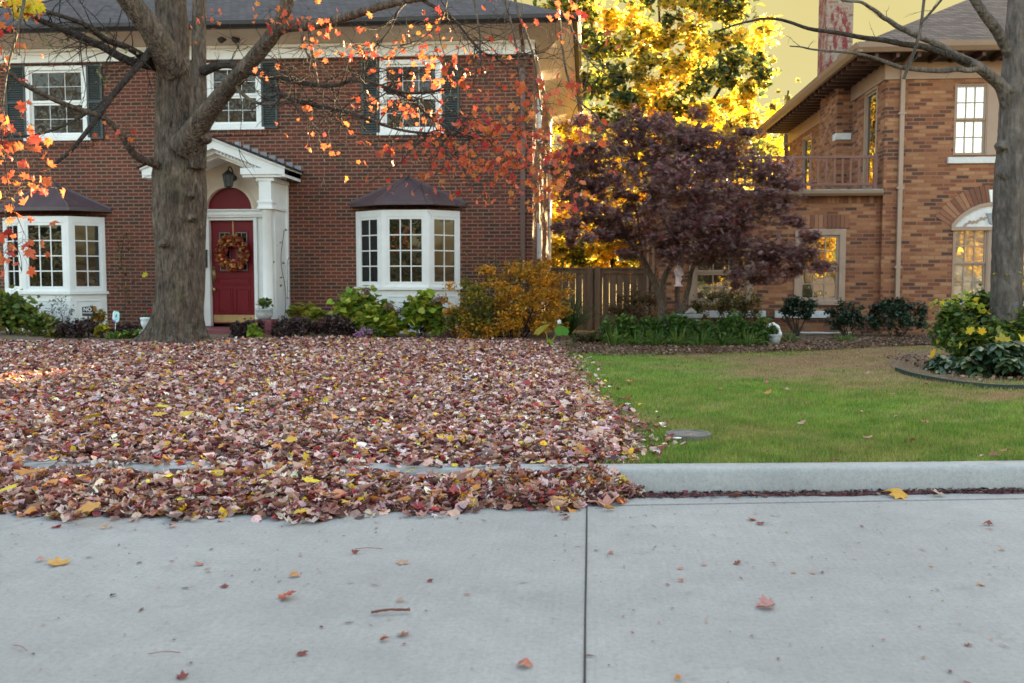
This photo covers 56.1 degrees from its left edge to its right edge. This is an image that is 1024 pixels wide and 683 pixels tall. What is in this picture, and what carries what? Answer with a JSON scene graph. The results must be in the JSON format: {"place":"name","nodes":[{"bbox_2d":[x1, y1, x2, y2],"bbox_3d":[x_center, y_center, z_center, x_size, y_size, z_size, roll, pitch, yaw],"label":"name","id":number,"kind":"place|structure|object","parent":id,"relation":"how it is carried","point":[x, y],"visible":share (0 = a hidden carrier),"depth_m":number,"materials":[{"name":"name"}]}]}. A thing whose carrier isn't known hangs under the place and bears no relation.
{"place":"outdoors","nodes":[
{"label":"outdoors","id":0,"kind":"place"},
{"bbox_2d":[0,0,964,275],"label":"sky","id":1,"kind":"structure","parent":0,"point":[794,62],"materials":[{"name":"yellow"}]},
{"bbox_2d":[0,493,1023,682],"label":"road","id":2,"kind":"structure","parent":0,"point":[241,628],"depth_m":4.07,"materials":[{"name":"concrete"}]},
{"bbox_2d":[47,557,70,564],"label":"fallen leaf","id":3,"kind":"object","parent":2,"relation":"on","point":[58,561],"visible":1,"depth_m":4.51,"materials":[{"name":"yellow plant"}]},
{"bbox_2d":[0,335,690,559],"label":"fallen leaves","id":4,"kind":"object","parent":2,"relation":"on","point":[485,420],"depth_m":7.05,"materials":[{"name":"brown plant"}]},
{"bbox_2d":[73,501,100,513],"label":"maple leaf","id":5,"kind":"object","parent":4,"relation":"on","point":[89,506],"visible":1,"depth_m":5.25,"materials":[{"name":"yellow plant"}]},
{"bbox_2d":[371,607,409,613],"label":"twig","id":6,"kind":"object","parent":2,"relation":"on","point":[392,609],"visible":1,"depth_m":3.84,"materials":[{"name":"brown wood"}]},
{"bbox_2d":[0,459,1023,492],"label":"kerb","id":7,"kind":"structure","parent":2,"relation":"on","point":[771,477],"depth_m":6.03,"materials":[{"name":"concrete"}]},
{"bbox_2d":[7,498,1020,527],"bbox_3d":[0.518,0.960,5.711,6.805,0.001,0.667,-1,4,-9],"label":"road seam","id":8,"kind":"object","parent":2,"relation":"on","point":[778,502],"visible":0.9,"depth_m":5.72,"materials":[{"name":"grey concrete"}]},
{"bbox_2d":[11,498,1020,682],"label":"leaf crumbs","id":9,"kind":"object","parent":2,"relation":"on","point":[950,671],"visible":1,"depth_m":4.29,"materials":[{"name":"brown plant"}]},
{"bbox_2d":[583,506,587,682],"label":"road joint","id":10,"kind":"object","parent":2,"relation":"on","point":[584,679],"visible":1,"depth_m":3.91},
{"bbox_2d":[755,594,774,606],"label":"fallen leaf","id":11,"kind":"object","parent":2,"relation":"on","point":[764,601],"visible":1,"depth_m":3.92,"materials":[{"name":"pink plant"}]},
{"bbox_2d":[632,487,1023,497],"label":"gutter drift","id":12,"kind":"object","parent":2,"relation":"on","point":[754,493],"visible":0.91,"depth_m":5.95,"materials":[{"name":"brown plant"}]},
{"bbox_2d":[635,489,1023,496],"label":"gutter dirt","id":13,"kind":"structure","parent":2,"relation":"on","point":[813,494],"depth_m":5.95,"materials":[{"name":"brown soil"}]},
{"bbox_2d":[885,488,907,499],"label":"fallen leaf","id":14,"kind":"object","parent":2,"relation":"on","point":[896,493],"visible":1,"depth_m":5.87,"materials":[{"name":"yellow plant"}]},
{"bbox_2d":[8,333,1023,463],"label":"lawn","id":15,"kind":"structure","parent":0,"point":[833,362],"depth_m":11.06,"materials":[{"name":"plant"}]},
{"bbox_2d":[121,329,141,338],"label":"ground shrub","id":16,"kind":"object","parent":15,"relation":"on","point":[130,334],"visible":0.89,"depth_m":17.38,"materials":[{"name":"green plant"}]},
{"bbox_2d":[0,330,570,346],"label":"soil bed","id":17,"kind":"object","parent":15,"relation":"on","point":[22,337],"visible":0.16,"depth_m":17.63,"materials":[{"name":"brown soil"}]},
{"bbox_2d":[0,285,43,334],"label":"leafy perennial","id":18,"kind":"object","parent":17,"relation":"on","point":[14,306],"visible":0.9,"depth_m":18.20,"materials":[{"name":"green plant"}]},
{"bbox_2d":[12,308,62,336],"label":"leafy perennial","id":19,"kind":"object","parent":17,"relation":"on","point":[38,323],"visible":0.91,"depth_m":17.95,"materials":[{"name":"green plant"}]},
{"bbox_2d":[42,325,63,337],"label":"ground shrub","id":20,"kind":"object","parent":17,"relation":"on","point":[51,332],"visible":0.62,"depth_m":17.49,"materials":[{"name":"green plant"}]},
{"bbox_2d":[41,296,73,322],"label":"dry stem plant","id":21,"kind":"object","parent":17,"relation":"on","point":[58,309],"visible":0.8,"depth_m":18.63,"materials":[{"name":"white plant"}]},
{"bbox_2d":[54,315,101,338],"bbox_3d":[-7.990,-0.253,17.697,0.874,0.464,0.811,-3,5,-33],"label":"barberry","id":22,"kind":"object","parent":17,"relation":"on","point":[81,327],"visible":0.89,"depth_m":17.52,"materials":[{"name":"purple plant"}]},
{"bbox_2d":[82,306,92,335],"bbox_3d":[-7.902,-0.337,17.896,0.210,0.638,0.018,0,4,4],"label":"lawn sign","id":23,"kind":"object","parent":17,"relation":"on","point":[87,311],"visible":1,"depth_m":17.87,"materials":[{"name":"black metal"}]},
{"bbox_2d":[84,305,107,322],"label":"orange perennial","id":24,"kind":"object","parent":17,"relation":"on","point":[99,316],"visible":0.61,"depth_m":18.23,"materials":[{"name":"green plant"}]},
{"bbox_2d":[93,321,110,337],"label":"yellow perennial","id":25,"kind":"object","parent":17,"relation":"on","point":[100,329],"visible":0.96,"depth_m":17.42,"materials":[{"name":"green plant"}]},
{"bbox_2d":[105,331,124,338],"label":"ground shrub","id":26,"kind":"object","parent":17,"relation":"on","point":[116,335],"visible":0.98,"depth_m":17.28,"materials":[{"name":"green plant"}]},
{"bbox_2d":[111,231,137,323],"bbox_3d":[-7.854,-1.190,19.402,0.602,2.136,0.189,0,4,4],"label":"climbing vine","id":27,"kind":"object","parent":17,"relation":"on","point":[121,256],"visible":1,"depth_m":19.38,"materials":[{"name":"brown plant"}]},
{"bbox_2d":[109,322,142,332],"bbox_3d":[-7.209,-0.202,17.964,0.683,0.328,0.520,0,4,4],"label":"barberry","id":28,"kind":"object","parent":17,"relation":"on","point":[127,327],"visible":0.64,"depth_m":17.93,"materials":[{"name":"purple plant"}]},
{"bbox_2d":[228,317,265,338],"bbox_3d":[-4.822,-0.223,17.440,0.698,0.437,0.670,0,4,4],"label":"barberry","id":29,"kind":"object","parent":17,"relation":"on","point":[237,329],"visible":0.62,"depth_m":17.35,"materials":[{"name":"purple plant"}]},
{"bbox_2d":[247,322,264,338],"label":"leafy perennial","id":30,"kind":"object","parent":17,"relation":"on","point":[256,331],"visible":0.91,"depth_m":17.00,"materials":[{"name":"green plant"}]},
{"bbox_2d":[251,319,277,335],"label":"stone plinth","id":31,"kind":"structure","parent":17,"relation":"on","point":[268,324],"depth_m":18.00,"materials":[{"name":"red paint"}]},
{"bbox_2d":[255,297,273,319],"bbox_3d":[-4.677,-0.631,18.192,0.384,0.423,0.410,0,4,4],"label":"flower pot","id":32,"kind":"object","parent":31,"relation":"on","point":[264,312],"visible":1,"depth_m":18.08,"materials":[{"name":"white stone"}]},
{"bbox_2d":[267,314,319,337],"bbox_3d":[-3.923,-0.250,17.330,0.818,0.507,0.814,-3,5,-37],"label":"barberry","id":33,"kind":"object","parent":17,"relation":"on","point":[288,327],"visible":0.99,"depth_m":17.18,"materials":[{"name":"purple plant"}]},
{"bbox_2d":[285,301,324,334],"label":"hosta","id":34,"kind":"object","parent":17,"relation":"on","point":[313,311],"visible":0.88,"depth_m":18.18,"materials":[{"name":"green plant"}]},
{"bbox_2d":[310,312,356,336],"bbox_3d":[-3.202,-0.269,17.435,0.870,0.531,0.620,1,4,17],"label":"barberry","id":35,"kind":"object","parent":17,"relation":"on","point":[331,325],"visible":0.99,"depth_m":17.30,"materials":[{"name":"purple plant"}]},
{"bbox_2d":[326,285,381,333],"bbox_3d":[-2.854,-0.547,17.908,1.091,1.019,1.026,0,4,4],"label":"hydrangea","id":36,"kind":"object","parent":17,"relation":"on","point":[348,304],"visible":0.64,"depth_m":17.77,"materials":[{"name":"green plant"}]},
{"bbox_2d":[353,325,385,338],"bbox_3d":[-2.522,-0.151,16.973,0.535,0.359,0.554,0,4,4],"label":"aster","id":37,"kind":"object","parent":17,"relation":"on","point":[376,331],"visible":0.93,"depth_m":16.93,"materials":[{"name":"purple plant"}]},
{"bbox_2d":[353,299,407,337],"bbox_3d":[-2.395,-0.400,17.572,1.085,0.774,0.815,0,4,4],"label":"hydrangea","id":38,"kind":"object","parent":17,"relation":"on","point":[384,314],"visible":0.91,"depth_m":17.41,"materials":[{"name":"green plant"}]},
{"bbox_2d":[395,288,450,337],"bbox_3d":[-1.600,-0.488,17.480,1.079,0.965,0.957,0,4,4],"label":"hydrangea","id":39,"kind":"object","parent":17,"relation":"on","point":[422,312],"visible":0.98,"depth_m":17.32,"materials":[{"name":"green plant"}]},
{"bbox_2d":[442,301,493,338],"bbox_3d":[-0.784,-0.362,17.180,0.942,0.750,0.734,0,4,4],"label":"spirea","id":40,"kind":"object","parent":17,"relation":"on","point":[450,321],"visible":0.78,"depth_m":17.07,"materials":[{"name":"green plant"}]},
{"bbox_2d":[436,258,575,339],"bbox_3d":[-0.140,-0.727,17.341,2.632,1.591,1.347,0,4,4],"label":"spirea","id":41,"kind":"object","parent":17,"relation":"on","point":[548,280],"visible":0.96,"depth_m":17.09,"materials":[{"name":"orange plant"}]},
{"bbox_2d":[464,247,563,319],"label":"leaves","id":42,"kind":"object","parent":17,"relation":"on","point":[510,275],"depth_m":17.59,"materials":[{"name":"orange plant"}]},
{"bbox_2d":[534,324,568,345],"bbox_3d":[0.641,-0.058,15.555,0.579,0.456,0.302,0,4,4],"label":"elephant ear","id":43,"kind":"object","parent":17,"relation":"on","point":[560,330],"visible":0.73,"depth_m":15.54},
{"bbox_2d":[544,291,604,335],"bbox_3d":[1.015,-0.571,18.204,1.376,0.937,1.485,-3,5,-38],"label":"fern","id":44,"kind":"object","parent":17,"relation":"on","point":[572,319],"visible":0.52,"depth_m":18.14,"materials":[{"name":"green plant"}]},
{"bbox_2d":[0,0,582,333],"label":"brick house","id":45,"kind":"structure","parent":15,"relation":"on","point":[398,244],"depth_m":19.18,"materials":[{"name":"red brick"}]},
{"bbox_2d":[0,181,111,331],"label":"bay window","id":46,"kind":"structure","parent":45,"relation":"in","point":[76,263],"depth_m":19.27,"materials":[{"name":"white paint"}]},
{"bbox_2d":[23,65,90,140],"bbox_3d":[-9.245,-4.833,19.520,1.414,1.499,0.145,0,4,4],"label":"window","id":47,"kind":"structure","parent":45,"relation":"in","point":[53,84],"depth_m":19.52,"materials":[{"name":"white paint"}]},
{"bbox_2d":[131,248,151,325],"bbox_3d":[-7.469,-1.002,19.372,0.412,1.765,0.012,0,4,4],"label":"wire trellis","id":48,"kind":"object","parent":45,"relation":"attached to","point":[138,283],"visible":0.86,"depth_m":19.36,"materials":[{"name":"metal"}]},
{"bbox_2d":[222,166,236,189],"bbox_3d":[-5.566,-3.229,18.968,0.232,0.473,0.427,0,4,4],"label":"porch lantern","id":49,"kind":"object","parent":45,"relation":"hanging from","point":[229,177],"visible":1,"depth_m":18.83,"materials":[{"name":"black metal"}]},
{"bbox_2d":[211,221,254,323],"bbox_3d":[-5.641,-1.403,19.454,0.911,2.085,0.126,0,4,4],"label":"door","id":50,"kind":"structure","parent":45,"relation":"in","point":[233,292],"depth_m":19.48,"materials":[{"name":"red paint"}]},
{"bbox_2d":[214,233,249,271],"bbox_3d":[-5.637,-1.789,19.325,0.727,0.776,0.270,0,4,4],"label":"door wreath","id":51,"kind":"object","parent":50,"relation":"attached to","point":[226,241],"depth_m":19.29,"materials":[{"name":"orange plant"}]},
{"bbox_2d":[207,63,264,129],"bbox_3d":[-5.551,-4.900,19.224,1.236,1.325,0.145,0,4,4],"label":"window","id":52,"kind":"structure","parent":45,"relation":"in","point":[229,118],"depth_m":19.24,"materials":[{"name":"white paint"}]},
{"bbox_2d":[287,254,304,316],"bbox_3d":[-4.298,-0.919,19.128,0.363,1.632,0.012,0,4,4],"label":"wire trellis","id":53,"kind":"object","parent":45,"relation":"attached to","point":[298,263],"visible":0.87,"depth_m":19.09,"materials":[{"name":"metal"}]},
{"bbox_2d":[348,175,466,332],"bbox_3d":[-2.089,-1.666,18.871,2.390,3.217,0.751,0,4,4],"label":"bay window","id":54,"kind":"structure","parent":45,"relation":"in","point":[400,253],"depth_m":18.70,"materials":[{"name":"white paint"}]},
{"bbox_2d":[377,59,442,135],"bbox_3d":[-1.996,-4.810,18.950,1.356,1.467,0.145,0,4,4],"label":"window","id":55,"kind":"structure","parent":45,"relation":"in","point":[384,131],"depth_m":18.95,"materials":[{"name":"white paint"}]},
{"bbox_2d":[537,223,541,258],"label":"window","id":56,"kind":"structure","parent":45,"relation":"in","point":[539,256],"depth_m":20.64,"materials":[{"name":"white paint"}]},
{"bbox_2d":[537,99,541,146],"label":"window","id":57,"kind":"structure","parent":45,"relation":"in","point":[539,117],"depth_m":20.45,"materials":[{"name":"white paint"}]},
{"bbox_2d":[0,0,677,345],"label":"maple tree","id":58,"kind":"object","parent":15,"relation":"on","point":[188,111],"visible":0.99,"depth_m":13.54,"materials":[{"name":"orange plant"}]},
{"bbox_2d":[666,429,711,440],"bbox_3d":[1.301,0.692,7.038,0.340,0.041,0.446,0,4,4],"label":"utility cover","id":59,"kind":"object","parent":15,"relation":"on","point":[680,434],"visible":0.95,"depth_m":7.04,"materials":[{"name":"metal"}]},
{"bbox_2d":[561,332,1023,380],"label":"leaf mulch","id":60,"kind":"object","parent":15,"relation":"on","point":[605,349],"visible":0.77,"depth_m":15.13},
{"bbox_2d":[572,329,603,343],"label":"ground shrub","id":61,"kind":"object","parent":60,"relation":"on","point":[588,338],"visible":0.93,"depth_m":16.16,"materials":[{"name":"green plant"}]},
{"bbox_2d":[595,328,637,345],"bbox_3d":[1.717,-0.104,15.679,0.736,0.363,0.593,3,5,39],"label":"lilyturf","id":62,"kind":"object","parent":60,"relation":"on","point":[615,337],"visible":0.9,"depth_m":15.64,"materials":[{"name":"green plant"}]},
{"bbox_2d":[598,310,645,343],"bbox_3d":[1.827,-0.216,16.131,0.924,0.612,0.612,0,4,4],"label":"periwinkle","id":63,"kind":"object","parent":60,"relation":"on","point":[623,322],"visible":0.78,"depth_m":16.05,"materials":[{"name":"green plant"}]},
{"bbox_2d":[604,284,657,323],"bbox_3d":[2.349,-0.592,18.492,1.183,1.031,0.898,2,4,27],"label":"sparse shrub","id":64,"kind":"object","parent":60,"relation":"on","point":[635,304],"visible":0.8,"depth_m":18.41,"materials":[{"name":"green plant"}]},
{"bbox_2d":[613,325,652,345],"bbox_3d":[1.991,-0.098,15.649,0.680,0.357,0.683,0,4,4],"label":"lilyturf","id":65,"kind":"object","parent":60,"relation":"on","point":[636,343],"visible":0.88,"depth_m":15.59,"materials":[{"name":"green plant"}]},
{"bbox_2d":[630,314,670,343],"bbox_3d":[2.307,-0.187,16.108,0.763,0.555,0.605,2,5,32],"label":"periwinkle","id":66,"kind":"object","parent":60,"relation":"on","point":[653,324],"visible":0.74,"depth_m":15.97,"materials":[{"name":"green plant"}]},
{"bbox_2d":[639,328,681,345],"bbox_3d":[2.369,-0.093,15.646,0.630,0.348,0.642,-2,4,-22],"label":"lilyturf","id":67,"kind":"object","parent":60,"relation":"on","point":[653,341],"visible":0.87,"depth_m":15.57,"materials":[{"name":"green plant"}]},
{"bbox_2d":[657,326,695,345],"bbox_3d":[2.682,-0.100,15.637,0.700,0.363,0.639,3,5,36],"label":"lilyturf","id":68,"kind":"object","parent":60,"relation":"on","point":[676,339],"visible":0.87,"depth_m":15.56,"materials":[{"name":"green plant"}]},
{"bbox_2d":[660,307,696,343],"bbox_3d":[2.790,-0.244,16.073,0.678,0.677,0.717,2,4,23],"label":"periwinkle","id":69,"kind":"object","parent":60,"relation":"on","point":[678,322],"visible":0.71,"depth_m":15.92,"materials":[{"name":"green plant"}]},
{"bbox_2d":[539,92,847,328],"bbox_3d":[2.994,-2.243,16.470,5.091,4.246,3.586,0,4,4],"label":"japanese maple","id":70,"kind":"object","parent":60,"relation":"on","point":[719,240],"visible":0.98,"depth_m":15.78,"materials":[{"name":"purple plant"}]},
{"bbox_2d":[674,264,683,285],"bbox_3d":[2.837,-1.412,16.327,0.169,0.951,0.191,0,4,4],"label":"hanging ornament","id":71,"kind":"object","parent":70,"relation":"hanging from","point":[678,272],"visible":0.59,"depth_m":16.30,"materials":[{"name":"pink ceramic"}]},
{"bbox_2d":[683,327,717,346],"bbox_3d":[3.089,-0.074,15.599,0.747,0.316,0.703,0,4,4],"label":"lilyturf","id":72,"kind":"object","parent":60,"relation":"on","point":[696,339],"visible":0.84,"depth_m":15.55,"materials":[{"name":"green plant"}]},
{"bbox_2d":[688,318,730,345],"bbox_3d":[3.244,-0.143,15.988,0.649,0.487,0.707,-2,4,-26],"label":"periwinkle","id":73,"kind":"object","parent":60,"relation":"on","point":[708,325],"visible":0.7,"depth_m":15.91,"materials":[{"name":"green plant"}]},
{"bbox_2d":[699,328,745,346],"bbox_3d":[3.413,-0.094,15.547,0.678,0.364,0.754,-1,4,-9],"label":"lilyturf","id":74,"kind":"object","parent":60,"relation":"on","point":[720,342],"visible":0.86,"depth_m":15.50,"materials":[{"name":"green plant"}]},
{"bbox_2d":[686,285,767,323],"bbox_3d":[4.007,-0.559,18.184,1.586,1.010,0.779,0,4,4],"label":"sparse shrub","id":75,"kind":"object","parent":60,"relation":"on","point":[738,301],"visible":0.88,"depth_m":18.09,"materials":[{"name":"green plant"}]},
{"bbox_2d":[715,307,751,342],"bbox_3d":[3.633,-0.237,15.960,0.686,0.681,0.636,0,4,4],"label":"periwinkle","id":76,"kind":"object","parent":60,"relation":"on","point":[735,322],"visible":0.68,"depth_m":15.84,"materials":[{"name":"green plant"}]},
{"bbox_2d":[725,328,770,346],"bbox_3d":[3.797,-0.090,15.522,0.712,0.360,0.679,0,4,4],"label":"lilyturf","id":77,"kind":"object","parent":60,"relation":"on","point":[748,340],"visible":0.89,"depth_m":15.48,"materials":[{"name":"green plant"}]},
{"bbox_2d":[747,314,786,344],"bbox_3d":[4.194,-0.213,15.952,0.745,0.628,0.631,0,4,4],"label":"periwinkle","id":78,"kind":"object","parent":60,"relation":"on","point":[758,326],"visible":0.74,"depth_m":15.85,"materials":[{"name":"green plant"}]},
{"bbox_2d":[766,322,781,343],"bbox_3d":[4.327,-0.144,15.937,0.314,0.353,0.314,0,4,4],"label":"planter","id":79,"kind":"object","parent":60,"relation":"on","point":[776,338],"visible":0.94,"depth_m":15.84,"materials":[{"name":"white plastic"}]},
{"bbox_2d":[778,294,820,335],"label":"holly","id":80,"kind":"object","parent":60,"relation":"on","point":[805,309],"visible":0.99,"depth_m":17.68,"materials":[{"name":"green plant"}]},
{"bbox_2d":[821,297,868,335],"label":"holly","id":81,"kind":"object","parent":60,"relation":"on","point":[846,316],"visible":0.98,"depth_m":17.70,"materials":[{"name":"green plant"}]},
{"bbox_2d":[864,296,928,336],"bbox_3d":[7.077,-0.427,17.570,1.218,0.826,1.000,0,4,4],"label":"holly","id":82,"kind":"object","parent":60,"relation":"on","point":[891,309],"visible":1,"depth_m":17.46,"materials":[{"name":"green plant"}]},
{"bbox_2d":[886,348,1023,384],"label":"island soil","id":83,"kind":"structure","parent":15,"relation":"on","point":[895,363],"depth_m":12.09,"materials":[{"name":"brown soil"}]},
{"bbox_2d":[718,0,1023,331],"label":"grey tree","id":84,"kind":"object","parent":83,"relation":"on","point":[1007,257],"visible":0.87,"depth_m":11.76,"materials":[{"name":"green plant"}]},
{"bbox_2d":[921,354,965,374],"bbox_3d":[5.387,0.311,11.751,0.680,0.299,0.962,1,4,17],"label":"hellebore","id":85,"kind":"object","parent":83,"relation":"on","point":[938,364],"visible":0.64,"depth_m":11.67,"materials":[{"name":"green plant"}]},
{"bbox_2d":[925,284,989,355],"bbox_3d":[5.985,-0.197,12.482,1.099,1.113,0.799,0,4,4],"label":"viburnum","id":86,"kind":"object","parent":83,"relation":"on","point":[949,322],"visible":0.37,"depth_m":12.40,"materials":[{"name":"green plant"}]},
{"bbox_2d":[929,271,1023,327],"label":"yellow sapling","id":87,"kind":"object","parent":83,"relation":"on","point":[973,304],"visible":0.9,"depth_m":11.97,"materials":[{"name":"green plant"}]},
{"bbox_2d":[947,313,1022,369],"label":"viburnum","id":88,"kind":"object","parent":83,"relation":"on","point":[994,326],"visible":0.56,"depth_m":11.80,"materials":[{"name":"green plant"}]},
{"bbox_2d":[954,340,1023,378],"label":"hellebore","id":89,"kind":"object","parent":83,"relation":"on","point":[1003,358],"visible":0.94,"depth_m":11.06,"materials":[{"name":"green plant"}]},
{"bbox_2d":[1003,301,1023,340],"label":"viburnum","id":90,"kind":"object","parent":83,"relation":"on","point":[1020,322],"visible":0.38,"depth_m":11.83,"materials":[{"name":"green plant"}]},
{"bbox_2d":[895,367,1023,389],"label":"bed edging","id":91,"kind":"object","parent":15,"relation":"on","point":[928,378],"visible":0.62,"depth_m":10.41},
{"bbox_2d":[542,283,609,332],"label":"back yard","id":92,"kind":"structure","parent":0,"point":[574,331],"depth_m":20.31,"materials":[{"name":"yellow plant"}]},
{"bbox_2d":[552,114,639,273],"bbox_3d":[2.739,-5.298,35.680,4.370,6.199,3.370,0,4,4],"label":"yellow tree","id":93,"kind":"object","parent":92,"relation":"on","point":[575,137],"visible":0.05,"depth_m":35.19,"materials":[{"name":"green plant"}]},
{"bbox_2d":[549,267,650,330],"bbox_3d":[1.833,-0.865,20.091,2.115,1.393,0.150,0,4,4],"label":"wooden fence","id":94,"kind":"object","parent":92,"relation":"on","point":[592,283],"visible":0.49,"depth_m":20.05,"materials":[{"name":"brown wood"}]},
{"bbox_2d":[583,239,631,281],"bbox_3d":[2.733,-2.328,26.787,1.428,1.528,1.584,1,4,14],"label":"yellow tree","id":95,"kind":"object","parent":92,"relation":"on","point":[605,255],"visible":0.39,"depth_m":26.34,"materials":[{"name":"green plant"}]},
{"bbox_2d":[562,127,658,264],"bbox_3d":[4.434,-5.521,37.566,4.989,6.229,3.983,0,4,4],"label":"yellow tree","id":96,"kind":"object","parent":92,"relation":"on","point":[617,169],"visible":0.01,"depth_m":36.74,"materials":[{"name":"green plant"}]},
{"bbox_2d":[533,0,783,278],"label":"magnolia tree","id":97,"kind":"object","parent":92,"relation":"on","point":[681,66],"visible":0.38,"depth_m":27.44,"materials":[{"name":"yellow plant"}]},
{"bbox_2d":[704,99,783,189],"bbox_3d":[9.962,-6.351,38.944,4.881,7.713,4.403,1,4,14],"label":"yellow tree","id":98,"kind":"object","parent":92,"relation":"on","point":[778,141],"visible":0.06,"depth_m":39.01,"materials":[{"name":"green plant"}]},
{"bbox_2d":[768,78,800,175],"bbox_3d":[9.368,-5.692,33.080,1.213,6.793,1.091,0,4,4],"label":"yellow tree","id":99,"kind":"object","parent":92,"relation":"on","point":[787,98],"visible":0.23,"depth_m":32.84,"materials":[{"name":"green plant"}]},
{"bbox_2d":[634,0,1023,333],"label":"brick house","id":100,"kind":"structure","parent":92,"relation":"on","point":[895,165],"depth_m":18.44,"materials":[{"name":"brown brick"}]},
{"bbox_2d":[645,241,655,316],"bbox_3d":[2.909,-1.147,19.808,0.301,1.895,0.054,0,4,4],"label":"garden trellis","id":101,"kind":"object","parent":100,"relation":"attached to","point":[647,280],"visible":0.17,"depth_m":19.78,"materials":[{"name":"beige paint"}]},
{"bbox_2d":[689,238,753,305],"bbox_3d":[4.103,-1.366,18.851,1.243,1.327,0.132,0,4,4],"label":"window","id":102,"kind":"structure","parent":100,"relation":"in","point":[702,282],"depth_m":18.89,"materials":[{"name":"beige paint"}]},
{"bbox_2d":[802,133,811,188],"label":"window","id":103,"kind":"structure","parent":100,"relation":"in","point":[807,141],"depth_m":24.87,"materials":[{"name":"glass"}]},
{"bbox_2d":[794,229,845,304],"bbox_3d":[5.987,-1.448,18.697,0.967,1.476,0.132,0,4,4],"label":"window","id":104,"kind":"structure","parent":100,"relation":"in","point":[831,286],"depth_m":18.68,"materials":[{"name":"beige paint"}]},
{"bbox_2d":[862,85,877,188],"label":"window","id":105,"kind":"structure","parent":100,"relation":"in","point":[871,97],"depth_m":19.32,"materials":[{"name":"yellow glass"}]},
{"bbox_2d":[951,230,987,298],"bbox_3d":[8.730,-1.487,18.345,0.642,1.359,0.117,0,4,4],"label":"window","id":106,"kind":"structure","parent":100,"relation":"in","point":[970,247],"depth_m":18.34,"materials":[{"name":"glass"}]},
{"bbox_2d":[953,84,987,154],"bbox_3d":[8.663,-4.194,18.165,0.600,1.328,0.117,0,4,4],"label":"window","id":107,"kind":"structure","parent":100,"relation":"in","point":[971,100],"depth_m":18.16,"materials":[{"name":"white glass"}]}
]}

